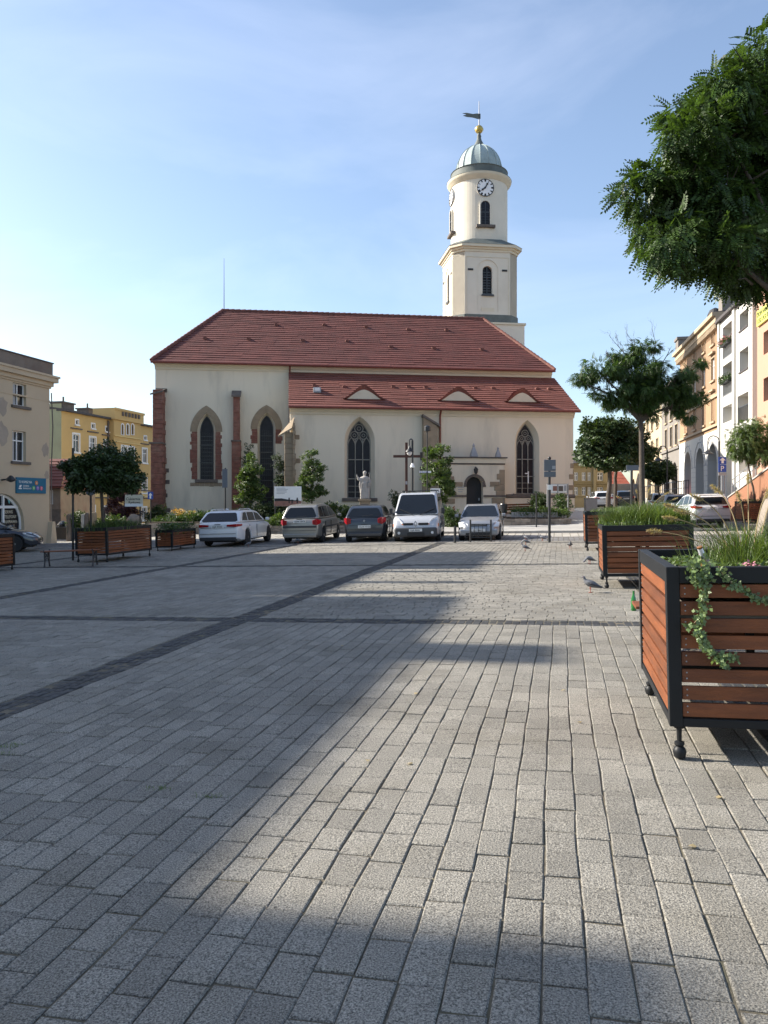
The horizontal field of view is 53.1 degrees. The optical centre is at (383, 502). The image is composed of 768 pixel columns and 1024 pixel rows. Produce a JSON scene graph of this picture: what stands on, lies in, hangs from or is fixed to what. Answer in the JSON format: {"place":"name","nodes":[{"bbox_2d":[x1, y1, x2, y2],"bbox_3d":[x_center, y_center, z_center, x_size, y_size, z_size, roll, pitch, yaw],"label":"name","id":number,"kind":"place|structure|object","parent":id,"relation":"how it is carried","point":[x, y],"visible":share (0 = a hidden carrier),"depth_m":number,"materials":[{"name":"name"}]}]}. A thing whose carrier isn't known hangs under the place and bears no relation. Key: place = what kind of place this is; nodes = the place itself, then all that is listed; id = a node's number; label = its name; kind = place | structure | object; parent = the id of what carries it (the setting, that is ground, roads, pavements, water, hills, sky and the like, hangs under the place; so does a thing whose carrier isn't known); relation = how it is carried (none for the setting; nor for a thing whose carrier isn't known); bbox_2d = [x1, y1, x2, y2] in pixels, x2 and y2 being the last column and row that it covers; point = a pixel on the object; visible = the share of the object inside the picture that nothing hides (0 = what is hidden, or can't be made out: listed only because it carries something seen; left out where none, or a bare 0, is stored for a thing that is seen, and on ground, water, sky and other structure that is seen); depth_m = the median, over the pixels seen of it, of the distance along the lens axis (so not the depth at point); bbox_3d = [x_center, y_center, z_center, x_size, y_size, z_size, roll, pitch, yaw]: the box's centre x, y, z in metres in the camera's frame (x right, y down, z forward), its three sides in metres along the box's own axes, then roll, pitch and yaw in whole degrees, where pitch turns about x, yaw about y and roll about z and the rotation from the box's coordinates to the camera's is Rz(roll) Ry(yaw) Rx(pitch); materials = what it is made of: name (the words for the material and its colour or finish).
{"place":"outdoors","nodes":[
{"label":"outdoors","id":0,"kind":"place"},
{"bbox_2d":[0,538,767,1023],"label":"plaza paving","id":1,"kind":"structure","parent":0,"point":[202,684],"depth_m":4.07,"materials":[{"name":"stone"}]},
{"bbox_2d":[0,533,14,569],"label":"planter","id":2,"kind":"object","parent":1,"relation":"on","point":[6,557],"visible":1,"depth_m":21.07,"materials":[{"name":"brown wood"}]},
{"bbox_2d":[0,522,42,551],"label":"parked car","id":3,"kind":"object","parent":1,"relation":"on","point":[24,539],"visible":0.69,"depth_m":30.25,"materials":[{"name":"metal"}]},
{"bbox_2d":[40,548,100,567],"bbox_3d":[-8.945,1.584,21.945,1.550,0.508,0.604,-1,0,-8],"label":"bench","id":4,"kind":"object","parent":1,"relation":"on","point":[94,555],"visible":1,"depth_m":21.82,"materials":[{"name":"brown wood"}]},
{"bbox_2d":[72,448,73,559],"bbox_3d":[-9.922,0.081,24.500,0.070,3.634,0.067,0,0,0],"label":"lamp post","id":5,"kind":"object","parent":1,"relation":"on","point":[72,517],"visible":0.66,"depth_m":24.47,"materials":[{"name":"metal"}]},
{"bbox_2d":[75,525,151,561],"bbox_3d":[-8.600,1.290,24.575,1.100,1.049,2.600,-1,0,13],"label":"planter","id":6,"kind":"object","parent":1,"relation":"on","point":[133,539],"visible":0.91,"depth_m":23.75,"materials":[{"name":"brown wood"}]},
{"bbox_2d":[56,437,147,522],"bbox_3d":[-9.019,-0.617,24.674,2.824,2.947,1.993,0,0,0],"label":"tree","id":7,"kind":"object","parent":6,"relation":"on","point":[113,473],"visible":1,"depth_m":24.28,"materials":[{"name":"green plant"}]},
{"bbox_2d":[67,519,159,532],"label":"ornamental grass","id":8,"kind":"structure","parent":6,"relation":"in","point":[101,525],"depth_m":24.14,"materials":[{"name":"plant"}]},
{"bbox_2d":[155,528,195,550],"bbox_3d":[-7.974,1.410,29.474,0.700,0.779,1.900,-1,0,13],"label":"planter","id":9,"kind":"object","parent":1,"relation":"on","point":[172,540],"visible":0.96,"depth_m":28.80,"materials":[{"name":"brown wood"}]},
{"bbox_2d":[153,522,197,534],"bbox_3d":[-7.990,0.992,29.474,0.968,0.527,2.151,-1,0,13],"label":"groundcover","id":10,"kind":"object","parent":9,"relation":"in","point":[172,526],"visible":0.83,"depth_m":29.04,"materials":[{"name":"green plant"}]},
{"bbox_2d":[0,540,767,739],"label":"paving strips","id":11,"kind":"object","parent":1,"relation":"in","point":[74,685],"visible":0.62,"depth_m":10.43,"materials":[{"name":"stone"}]},
{"bbox_2d":[544,456,555,541],"bbox_3d":[6.041,-0.089,28.030,0.435,3.177,0.159,0,0,0],"label":"road sign","id":12,"kind":"object","parent":1,"relation":"on","point":[549,468],"visible":0.99,"depth_m":27.98,"materials":[{"name":"metal"}]},
{"bbox_2d":[581,576,605,592],"bbox_3d":[3.506,1.370,12.869,0.405,0.282,0.207,-1,0,15],"label":"pigeon","id":13,"kind":"object","parent":1,"relation":"on","point":[591,583],"visible":1,"depth_m":12.83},
{"bbox_2d":[583,511,641,550],"bbox_3d":[6.978,0.841,23.498,1.650,1.169,1.620,-1,0,13],"label":"planter","id":14,"kind":"object","parent":1,"relation":"on","point":[590,530],"visible":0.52,"depth_m":22.88,"materials":[{"name":"brown wood"}]},
{"bbox_2d":[567,320,711,506],"bbox_3d":[7.786,-2.650,23.636,4.519,6.034,2.193,0,0,0],"label":"tree","id":15,"kind":"object","parent":14,"relation":"in","point":[642,392],"visible":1,"depth_m":23.36,"materials":[{"name":"green plant"}]},
{"bbox_2d":[598,523,693,587],"bbox_3d":[4.717,0.932,13.987,1.500,1.099,1.600,-1,0,13],"label":"planter","id":16,"kind":"object","parent":1,"relation":"on","point":[616,558],"visible":0.61,"depth_m":13.30,"materials":[{"name":"brown wood"}]},
{"bbox_2d":[638,549,767,758],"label":"planter","id":17,"kind":"object","parent":1,"relation":"on","point":[668,598],"visible":0.98,"depth_m":4.59,"materials":[{"name":"brown wood"}]},
{"bbox_2d":[598,13,767,314],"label":"tree","id":18,"kind":"object","parent":17,"relation":"in","point":[704,187],"visible":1,"depth_m":8.35,"materials":[{"name":"green plant"}]},
{"bbox_2d":[646,473,767,565],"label":"ornamental grass","id":19,"kind":"object","parent":17,"relation":"in","point":[733,548],"depth_m":5.27,"materials":[{"name":"plant"}]},
{"bbox_2d":[681,551,740,669],"bbox_3d":[1.926,0.634,4.561,0.324,0.696,0.185,-1,0,13],"label":"ivy","id":20,"kind":"object","parent":17,"relation":"attached to","point":[698,579],"visible":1,"depth_m":4.52,"materials":[{"name":"plant"}]},
{"bbox_2d":[661,554,767,583],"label":"groundcover","id":21,"kind":"object","parent":17,"relation":"in","point":[675,560],"visible":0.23,"depth_m":5.11,"materials":[{"name":"plant"}]},
{"bbox_2d":[715,564,767,605],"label":"ivy","id":22,"kind":"object","parent":17,"relation":"attached to","point":[733,585],"visible":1,"depth_m":4.47,"materials":[{"name":"plant"}]},
{"bbox_2d":[0,0,767,482],"label":"sky","id":23,"kind":"structure","parent":0,"point":[166,166],"materials":[{"name":"blue"}]},
{"bbox_2d":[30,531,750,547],"bbox_3d":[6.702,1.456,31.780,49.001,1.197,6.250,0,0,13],"label":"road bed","id":24,"kind":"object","parent":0,"point":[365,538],"visible":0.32,"depth_m":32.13,"materials":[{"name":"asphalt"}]},
{"bbox_2d":[27,534,756,547],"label":"parking lane","id":25,"kind":"structure","parent":24,"relation":"on","point":[507,539],"depth_m":31.69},
{"bbox_2d":[125,495,142,522],"bbox_3d":[-11.050,0.786,33.979,0.805,2.252,0.098,0,0,0],"label":"information board","id":26,"kind":"object","parent":25,"relation":"on","point":[134,501],"visible":1,"depth_m":33.94,"materials":[{"name":"metal"}]},
{"bbox_2d":[199,508,270,545],"bbox_3d":[-6.187,0.989,32.467,2.170,1.500,4.688,-1,0,9],"label":"estate car","id":27,"kind":"object","parent":25,"relation":"on","point":[244,527],"visible":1,"depth_m":30.56,"materials":[{"name":"metal"}]},
{"bbox_2d":[281,503,340,541],"bbox_3d":[-3.119,0.845,33.604,2.060,1.600,4.198,-1,1,10],"label":"compact van","id":28,"kind":"object","parent":25,"relation":"on","point":[320,521],"visible":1,"depth_m":31.78,"materials":[{"name":"metal"}]},
{"bbox_2d":[344,504,394,540],"bbox_3d":[-0.597,0.844,33.292,2.080,1.490,4.068,-1,1,6],"label":"hatchback","id":29,"kind":"object","parent":25,"relation":"on","point":[368,520],"visible":0.98,"depth_m":31.44,"materials":[{"name":"metal"}]},
{"bbox_2d":[389,490,444,540],"bbox_3d":[1.524,0.517,32.672,2.260,2.047,4.875,-1,1,7],"label":"van","id":30,"kind":"object","parent":25,"relation":"on","point":[420,514],"visible":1,"depth_m":30.94,"materials":[{"name":"metal"}]},
{"bbox_2d":[455,503,505,539],"bbox_3d":[4.085,0.776,32.126,2.070,1.430,4.171,-1,0,11],"label":"hatchback","id":31,"kind":"object","parent":25,"relation":"on","point":[480,513],"visible":0.94,"depth_m":30.86,"materials":[{"name":"metal"}]},
{"bbox_2d":[393,530,582,533],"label":"kerb","id":32,"kind":"structure","parent":24,"relation":"on","point":[545,531],"depth_m":34.83,"materials":[{"name":"stone"}]},
{"bbox_2d":[626,465,638,507],"bbox_3d":[9.690,-0.021,29.988,0.490,2.858,0.120,0,0,0],"label":"information sign","id":33,"kind":"object","parent":24,"relation":"on","point":[631,468],"visible":0.65,"depth_m":29.95,"materials":[{"name":"metal"}]},
{"bbox_2d":[57,506,740,541],"bbox_3d":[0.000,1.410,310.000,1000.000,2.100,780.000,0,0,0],"label":"ground","id":34,"kind":"structure","parent":0,"point":[714,525],"depth_m":41.09,"materials":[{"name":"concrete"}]},
{"bbox_2d":[0,348,60,543],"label":"townhouse","id":35,"kind":"structure","parent":34,"relation":"on","point":[27,383],"depth_m":36.34,"materials":[{"name":"beige paint"}]},
{"bbox_2d":[0,494,20,528],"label":"shop window","id":36,"kind":"structure","parent":35,"relation":"in","point":[9,511],"depth_m":35.50,"materials":[{"name":"glass"}]},
{"bbox_2d":[12,431,22,461],"bbox_3d":[-17.197,-2.624,35.906,0.065,1.423,0.917,0,0,13],"label":"window","id":37,"kind":"structure","parent":35,"relation":"in","point":[17,436],"depth_m":36.02,"materials":[{"name":"white glass"}]},
{"bbox_2d":[13,383,22,405],"bbox_3d":[-17.197,-5.033,35.931,0.060,1.040,0.918,0,0,13],"label":"window","id":38,"kind":"structure","parent":35,"relation":"in","point":[17,388],"depth_m":36.02,"materials":[{"name":"white glass"}]},
{"bbox_2d":[66,514,71,541],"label":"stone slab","id":39,"kind":"structure","parent":34,"relation":"on","point":[68,528],"depth_m":39.40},
{"bbox_2d":[50,459,94,526],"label":"house","id":40,"kind":"structure","parent":34,"relation":"on","point":[61,502],"depth_m":50.77,"materials":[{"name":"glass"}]},
{"bbox_2d":[64,510,131,527],"bbox_3d":[-14.996,1.006,40.041,3.516,1.297,1.667,0,0,0],"label":"shrub","id":41,"kind":"object","parent":34,"relation":"on","point":[77,516],"visible":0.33,"depth_m":39.76,"materials":[{"name":"green plant"}]},
{"bbox_2d":[50,397,152,522],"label":"townhouse","id":42,"kind":"structure","parent":34,"relation":"on","point":[80,430],"depth_m":67.66,"materials":[{"name":"plaster"},{"name":"glass"}]},
{"bbox_2d":[104,489,144,519],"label":"purple shrub","id":43,"kind":"object","parent":34,"relation":"on","point":[115,506],"visible":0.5,"depth_m":43.78,"materials":[{"name":"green plant"}]},
{"bbox_2d":[142,504,167,521],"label":"shrub","id":44,"kind":"object","parent":34,"relation":"on","point":[157,510],"visible":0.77,"depth_m":43.71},
{"bbox_2d":[137,521,200,536],"bbox_3d":[-10.643,1.389,40.485,3.773,0.735,3.029,0,0,0],"label":"stone bed","id":45,"kind":"object","parent":34,"relation":"on","point":[153,524],"visible":0.14,"depth_m":38.99,"materials":[{"name":"stone"}]},
{"bbox_2d":[148,508,215,521],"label":"shrub","id":46,"kind":"object","parent":45,"relation":"on","point":[198,516],"visible":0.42,"depth_m":40.73,"materials":[{"name":"green plant"}]},
{"bbox_2d":[237,443,256,503],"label":"cypress","id":47,"kind":"object","parent":34,"relation":"on","point":[248,451],"visible":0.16,"depth_m":44.37,"materials":[{"name":"green plant"}]},
{"bbox_2d":[270,452,284,512],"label":"cypress","id":48,"kind":"object","parent":34,"relation":"on","point":[281,469],"visible":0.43,"depth_m":43.04,"materials":[{"name":"green plant"}]},
{"bbox_2d":[274,486,300,512],"bbox_3d":[-4.858,0.374,38.825,1.374,2.364,0.099,0,0,0],"label":"information board","id":49,"kind":"object","parent":34,"relation":"on","point":[287,495],"visible":0.9,"depth_m":38.79,"materials":[{"name":"metal"}]},
{"bbox_2d":[270,523,344,533],"bbox_3d":[-3.878,1.340,39.485,8.428,0.498,3.029,0,0,0],"label":"stone bed","id":50,"kind":"object","parent":34,"relation":"on","point":[276,529],"visible":0.05,"depth_m":37.99,"materials":[{"name":"stone"}]},
{"bbox_2d":[232,452,269,507],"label":"tree","id":51,"kind":"object","parent":50,"relation":"on","point":[248,477],"visible":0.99,"depth_m":40.23,"materials":[{"name":"green plant"}]},
{"bbox_2d":[232,501,287,520],"bbox_3d":[-6.401,0.580,40.027,4.353,1.331,1.822,0,0,0],"label":"juniper","id":52,"kind":"object","parent":50,"relation":"on","point":[263,511],"visible":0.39,"depth_m":39.69,"materials":[{"name":"plant"}]},
{"bbox_2d":[265,508,284,525],"bbox_3d":[-5.143,0.860,38.470,1.752,1.161,1.570,0,0,0],"label":"shrub","id":53,"kind":"object","parent":50,"relation":"on","point":[276,518],"visible":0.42,"depth_m":38.18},
{"bbox_2d":[293,448,329,503],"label":"tree","id":54,"kind":"object","parent":50,"relation":"on","point":[308,493],"visible":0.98,"depth_m":40.41,"materials":[{"name":"green plant"}]},
{"bbox_2d":[324,500,357,520],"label":"shrub","id":55,"kind":"object","parent":50,"relation":"on","point":[333,506],"visible":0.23,"depth_m":40.40,"materials":[{"name":"plant"}]},
{"bbox_2d":[356,471,370,504],"bbox_3d":[-1.022,-0.061,39.500,0.789,3.130,0.680,0,0,0],"label":"statue","id":56,"kind":"object","parent":50,"relation":"on","point":[364,486],"visible":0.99,"depth_m":39.32,"materials":[{"name":"stone"}]},
{"bbox_2d":[149,113,580,521],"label":"church","id":57,"kind":"structure","parent":34,"relation":"on","point":[472,382],"depth_m":46.54,"materials":[{"name":"paint"}]},
{"bbox_2d":[195,417,217,482],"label":"window","id":58,"kind":"structure","parent":57,"relation":"in","point":[206,430],"depth_m":46.80,"materials":[{"name":"glass"}]},
{"bbox_2d":[260,416,273,504],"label":"window","id":59,"kind":"structure","parent":57,"relation":"in","point":[266,427],"depth_m":47.30,"materials":[{"name":"glass"}]},
{"bbox_2d":[342,421,376,500],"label":"window","id":60,"kind":"structure","parent":57,"relation":"in","point":[358,442],"depth_m":44.05,"materials":[{"name":"glass"}]},
{"bbox_2d":[513,424,541,495],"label":"window","id":61,"kind":"structure","parent":57,"relation":"in","point":[524,442],"depth_m":45.36,"materials":[{"name":"glass"}]},
{"bbox_2d":[405,439,414,492],"bbox_3d":[1.239,-0.767,36.500,0.460,4.545,0.403,0,0,0],"label":"street lamp","id":62,"kind":"object","parent":34,"relation":"on","point":[409,450],"visible":0.84,"depth_m":36.47,"materials":[{"name":"metal"}]},
{"bbox_2d":[420,425,430,491],"bbox_3d":[2.048,-1.196,37.764,0.525,5.200,0.339,0,0,-25],"label":"street sign","id":63,"kind":"object","parent":34,"relation":"on","point":[427,428],"visible":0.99,"depth_m":37.77,"materials":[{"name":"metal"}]},
{"bbox_2d":[443,503,460,526],"bbox_3d":[3.466,0.846,38.530,1.482,1.660,1.740,0,0,0],"label":"shrub","id":64,"kind":"object","parent":34,"relation":"on","point":[451,519],"visible":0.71,"depth_m":38.23,"materials":[{"name":"green plant"}]},
{"bbox_2d":[469,520,491,541],"bbox_3d":[3.696,1.114,29.369,0.853,0.907,0.070,0,0,0],"label":"barrier","id":65,"kind":"object","parent":34,"relation":"on","point":[470,524],"visible":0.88,"depth_m":29.35,"materials":[{"name":"metal"}]},
{"bbox_2d":[547,484,568,518],"bbox_3d":[9.001,0.076,39.791,1.138,2.110,0.098,0,0,0],"label":"notice board","id":66,"kind":"object","parent":34,"relation":"on","point":[560,488],"visible":0.69,"depth_m":39.75,"materials":[{"name":"metal"}]},
{"bbox_2d":[573,450,607,507],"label":"townhouse","id":67,"kind":"structure","parent":34,"relation":"on","point":[588,481],"depth_m":84.25,"materials":[{"name":"yellow paint"}]},
{"bbox_2d":[583,498,597,510],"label":"street cabinet","id":68,"kind":"object","parent":34,"relation":"on","point":[589,503],"visible":0.6,"depth_m":51.80,"materials":[{"name":"metal"}]},
{"bbox_2d":[586,491,612,507],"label":"parked car","id":69,"kind":"object","parent":34,"relation":"on","point":[601,497],"visible":0.56,"depth_m":71.08,"materials":[{"name":"metal"}]},
{"bbox_2d":[612,472,629,483],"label":"house","id":70,"kind":"structure","parent":34,"relation":"on","point":[621,479],"depth_m":99.98,"materials":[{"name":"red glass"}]},
{"bbox_2d":[611,491,634,506],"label":"parked car","id":71,"kind":"object","parent":34,"relation":"on","point":[624,495],"visible":0.45,"depth_m":72.69,"materials":[{"name":"metal"}]},
{"bbox_2d":[611,484,637,500],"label":"lorry","id":72,"kind":"object","parent":34,"relation":"on","point":[623,487],"visible":0.01,"depth_m":87.88,"materials":[{"name":"metal"}]},
{"bbox_2d":[633,423,644,505],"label":"townhouse","id":73,"kind":"structure","parent":34,"relation":"on","point":[635,477],"depth_m":88.28,"materials":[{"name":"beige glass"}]},
{"bbox_2d":[645,405,661,497],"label":"townhouse","id":74,"kind":"structure","parent":34,"relation":"on","point":[654,429],"depth_m":75.61,"materials":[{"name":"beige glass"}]},
{"bbox_2d":[644,457,677,499],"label":"tree","id":75,"kind":"object","parent":34,"relation":"on","point":[655,472],"visible":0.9,"depth_m":51.59,"materials":[{"name":"green plant"}]},
{"bbox_2d":[655,446,667,492],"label":"street lamp","id":76,"kind":"object","parent":34,"relation":"on","point":[659,459],"visible":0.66,"depth_m":49.95,"materials":[{"name":"metal"}]},
{"bbox_2d":[660,385,679,493],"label":"townhouse","id":77,"kind":"structure","parent":34,"relation":"on","point":[670,433],"depth_m":66.83,"materials":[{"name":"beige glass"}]},
{"bbox_2d":[653,494,686,508],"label":"hatchback","id":78,"kind":"object","parent":34,"relation":"on","point":[665,498],"visible":0.11,"depth_m":47.31,"materials":[{"name":"metal"}]},
{"bbox_2d":[645,480,727,501],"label":"terrace","id":79,"kind":"structure","parent":34,"relation":"on","point":[678,488],"depth_m":52.03,"materials":[{"name":"concrete"}]},
{"bbox_2d":[672,296,733,493],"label":"townhouse","id":80,"kind":"structure","parent":34,"relation":"on","point":[697,469],"depth_m":54.29,"materials":[{"name":"beige paint"}]},
{"bbox_2d":[702,435,719,523],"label":"street lamp","id":81,"kind":"object","parent":34,"relation":"on","point":[707,451],"visible":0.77,"depth_m":42.47,"materials":[{"name":"metal"}]},
{"bbox_2d":[715,300,756,496],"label":"apartment block","id":82,"kind":"structure","parent":34,"relation":"on","point":[737,394],"depth_m":44.75,"materials":[{"name":"paint"}]},
{"bbox_2d":[717,333,731,347],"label":"flower box","id":83,"kind":"object","parent":82,"relation":"attached to","point":[726,341],"visible":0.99,"depth_m":46.56,"materials":[{"name":"green plant"}]},
{"bbox_2d":[718,371,731,385],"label":"flower box","id":84,"kind":"object","parent":82,"relation":"attached to","point":[727,378],"visible":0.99,"depth_m":46.45,"materials":[{"name":"green plant"}]},
{"bbox_2d":[754,498,767,535],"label":"stone block","id":85,"kind":"structure","parent":34,"relation":"on","point":[763,511],"depth_m":28.27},
{"bbox_2d":[757,295,767,473],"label":"apartment block","id":86,"kind":"structure","parent":34,"relation":"on","point":[762,362],"depth_m":40.09,"materials":[{"name":"paint"}]},
{"bbox_2d":[45,531,753,543],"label":"slab paving","id":87,"kind":"structure","parent":0,"point":[340,537],"depth_m":34.17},
{"bbox_2d":[56,521,77,538],"bbox_3d":[-16.477,1.433,39.905,1.114,0.957,0.783,0,0,0],"label":"waste container","id":88,"kind":"object","parent":87,"relation":"on","point":[61,530],"visible":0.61,"depth_m":39.59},
{"bbox_2d":[222,468,227,509],"bbox_3d":[-7.657,0.018,36.983,0.260,3.366,0.110,0,0,0],"label":"road sign","id":89,"kind":"object","parent":87,"relation":"on","point":[224,478],"visible":0.91,"depth_m":36.93,"materials":[{"name":"metal"}]},
{"bbox_2d":[392,510,582,530],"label":"church footpath","id":90,"kind":"structure","parent":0,"point":[576,517],"depth_m":37.42,"materials":[{"name":"stone"}]},
{"bbox_2d":[393,442,419,492],"bbox_3d":[1.154,-0.824,38.993,1.365,4.429,0.147,0,0,0],"label":"cross","id":91,"kind":"object","parent":90,"relation":"on","point":[406,456],"visible":0.79,"depth_m":38.94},
{"bbox_2d":[419,442,455,503],"bbox_3d":[2.808,-1.005,39.964,1.981,4.347,2.006,0,0,0],"label":"tree","id":92,"kind":"object","parent":90,"relation":"on","point":[440,473],"visible":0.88,"depth_m":39.86,"materials":[{"name":"green plant"}]},
{"bbox_2d":[503,517,570,525],"bbox_3d":[7.609,1.022,39.686,3.470,0.532,3.029,0,0,0],"label":"stone bed","id":93,"kind":"object","parent":90,"relation":"on","point":[510,521],"visible":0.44,"depth_m":38.19,"materials":[{"name":"stone"}]},
{"bbox_2d":[511,512,557,516],"bbox_3d":[7.666,0.693,39.125,2.332,0.380,0.250,0,0,0],"label":"stone edging","id":94,"kind":"object","parent":93,"relation":"on","point":[515,514],"visible":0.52,"depth_m":39.00,"materials":[{"name":"stone"}]},
{"bbox_2d":[506,504,572,517],"bbox_3d":[7.970,0.461,39.402,3.468,0.807,1.630,0,0,0],"label":"groundcover","id":95,"kind":"object","parent":93,"relation":"on","point":[562,512],"visible":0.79,"depth_m":39.15,"materials":[{"name":"plant"}]},
{"bbox_2d":[528,491,546,508],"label":"shrub","id":96,"kind":"object","parent":90,"relation":"on","point":[541,500],"visible":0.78,"depth_m":40.76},
{"bbox_2d":[551,493,576,509],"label":"shrub","id":97,"kind":"object","parent":90,"relation":"on","point":[560,503],"visible":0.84,"depth_m":40.28,"materials":[{"name":"green plant"}]},
{"bbox_2d":[613,471,617,506],"bbox_3d":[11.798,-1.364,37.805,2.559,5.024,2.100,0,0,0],"label":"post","id":98,"kind":"object","parent":90,"relation":"on","point":[615,490],"depth_m":37.43,"materials":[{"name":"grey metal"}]},
{"bbox_2d":[572,414,661,509],"bbox_3d":[10.834,-1.412,35.943,4.166,5.355,2.810,0,0,0],"label":"tree","id":99,"kind":"object","parent":90,"relation":"on","point":[608,445],"visible":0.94,"depth_m":35.40,"materials":[{"name":"green plant"}]},
{"bbox_2d":[590,488,705,525],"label":"ornamental grass","id":100,"kind":"object","parent":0,"point":[640,515],"depth_m":13.67,"materials":[{"name":"green plant"}]},
{"bbox_2d":[718,520,756,530],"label":"pavement","id":101,"kind":"structure","parent":0,"point":[738,523],"depth_m":35.50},
{"bbox_2d":[672,494,730,523],"bbox_3d":[16.415,0.377,39.897,2.280,1.620,4.448,-1,0,7],"label":"hatchback","id":102,"kind":"object","parent":101,"relation":"on","point":[718,503],"visible":0.58,"depth_m":37.83,"materials":[{"name":"metal"}]},
{"bbox_2d":[718,456,725,495],"bbox_3d":[17.297,-0.570,39.278,0.403,3.576,0.105,0,0,0],"label":"road sign","id":103,"kind":"object","parent":101,"relation":"on","point":[721,461],"visible":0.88,"depth_m":39.24,"materials":[{"name":"metal"}]},
{"bbox_2d":[727,451,767,522],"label":"stair ramp","id":104,"kind":"structure","parent":101,"relation":"on","point":[760,481],"depth_m":36.49,"materials":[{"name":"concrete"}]},
{"bbox_2d":[735,501,761,522],"bbox_3d":[17.043,0.441,35.200,1.500,0.999,1.500,0,0,13],"label":"planter","id":105,"kind":"object","parent":101,"relation":"on","point":[753,505],"visible":0.66,"depth_m":34.62,"materials":[{"name":"brown wood"}]},
{"bbox_2d":[722,415,767,500],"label":"tree","id":106,"kind":"object","parent":105,"relation":"in","point":[752,450],"visible":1,"depth_m":34.94,"materials":[{"name":"green plant"}]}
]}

